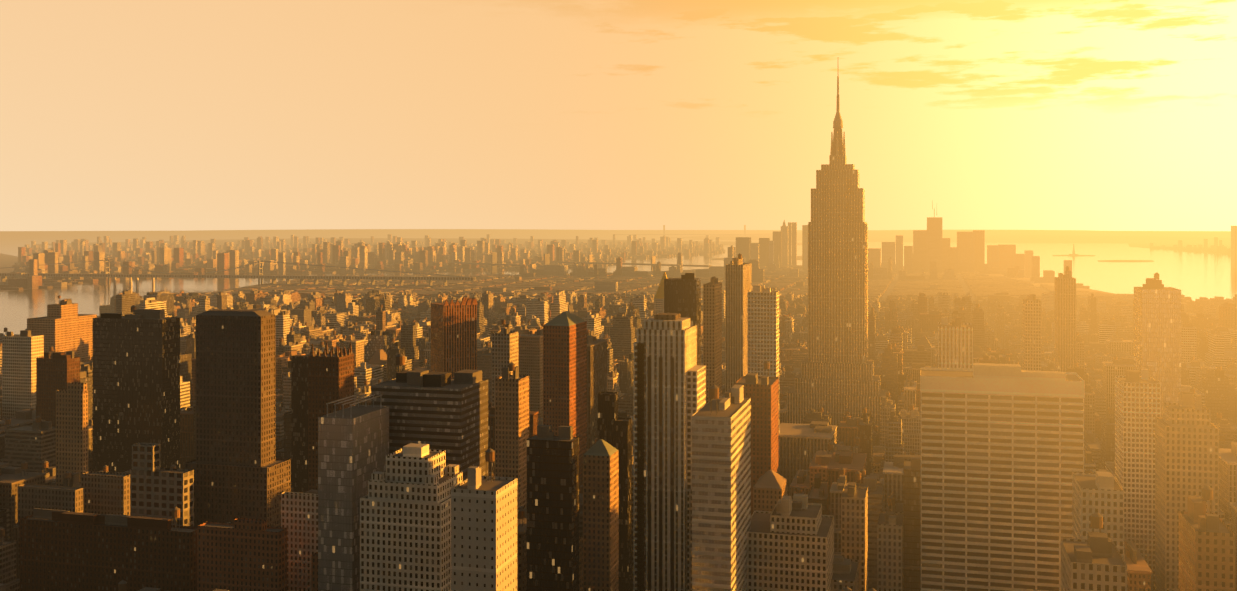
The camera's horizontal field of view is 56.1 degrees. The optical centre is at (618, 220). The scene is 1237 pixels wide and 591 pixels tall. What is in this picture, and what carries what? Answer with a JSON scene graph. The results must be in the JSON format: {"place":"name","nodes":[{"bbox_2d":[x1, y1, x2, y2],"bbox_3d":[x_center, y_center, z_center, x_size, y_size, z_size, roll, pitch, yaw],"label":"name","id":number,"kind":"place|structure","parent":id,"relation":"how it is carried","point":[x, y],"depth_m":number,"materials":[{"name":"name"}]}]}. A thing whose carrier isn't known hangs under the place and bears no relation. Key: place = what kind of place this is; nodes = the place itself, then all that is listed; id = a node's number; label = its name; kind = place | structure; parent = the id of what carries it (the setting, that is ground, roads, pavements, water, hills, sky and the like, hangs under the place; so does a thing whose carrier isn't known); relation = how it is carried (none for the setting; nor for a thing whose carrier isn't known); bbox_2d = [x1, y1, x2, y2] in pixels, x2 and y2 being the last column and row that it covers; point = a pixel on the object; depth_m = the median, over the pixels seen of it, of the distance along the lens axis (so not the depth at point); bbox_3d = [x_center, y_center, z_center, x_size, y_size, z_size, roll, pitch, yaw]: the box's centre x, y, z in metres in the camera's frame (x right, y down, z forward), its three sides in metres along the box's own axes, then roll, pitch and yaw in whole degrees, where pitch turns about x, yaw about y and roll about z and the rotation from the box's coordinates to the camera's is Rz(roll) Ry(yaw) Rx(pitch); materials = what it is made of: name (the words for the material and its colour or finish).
{"place":"outdoors","nodes":[
{"label":"outdoors","id":0,"kind":"place"},
{"bbox_2d":[0,230,1230,347],"bbox_3d":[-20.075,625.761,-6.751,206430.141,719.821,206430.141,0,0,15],"label":"ground","id":1,"kind":"structure","parent":0,"point":[6,260],"depth_m":8209.06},
{"bbox_2d":[0,76,1236,590],"bbox_3d":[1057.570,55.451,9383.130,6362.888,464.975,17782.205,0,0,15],"label":"buildings","id":2,"kind":"structure","parent":1,"relation":"on","point":[412,494],"depth_m":690.86,"materials":[{"name":"concrete"}]},
{"bbox_2d":[0,234,1236,590],"bbox_3d":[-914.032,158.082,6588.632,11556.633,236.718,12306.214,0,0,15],"label":"city buildings","id":3,"kind":"structure","parent":1,"relation":"on","point":[380,324],"depth_m":2109.96,"materials":[{"name":"concrete"}]},
{"bbox_2d":[0,231,1236,334],"bbox_3d":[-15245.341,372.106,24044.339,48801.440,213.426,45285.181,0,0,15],"label":"water","id":4,"kind":"structure","parent":0,"point":[1194,275],"depth_m":6725.84,"materials":[{"name":"liquid"}]},
{"bbox_2d":[0,0,1236,230],"label":"sky","id":5,"kind":"structure","parent":0,"point":[116,115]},
{"bbox_2d":[36,229,1230,246],"bbox_3d":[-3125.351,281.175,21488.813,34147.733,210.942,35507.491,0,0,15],"label":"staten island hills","id":6,"kind":"structure","parent":0,"point":[1038,236],"depth_m":17086.43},
{"bbox_2d":[712,255,1152,261],"bbox_3d":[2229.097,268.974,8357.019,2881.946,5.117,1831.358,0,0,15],"label":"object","id":7,"kind":"structure","parent":0,"point":[799,257],"depth_m":7669.94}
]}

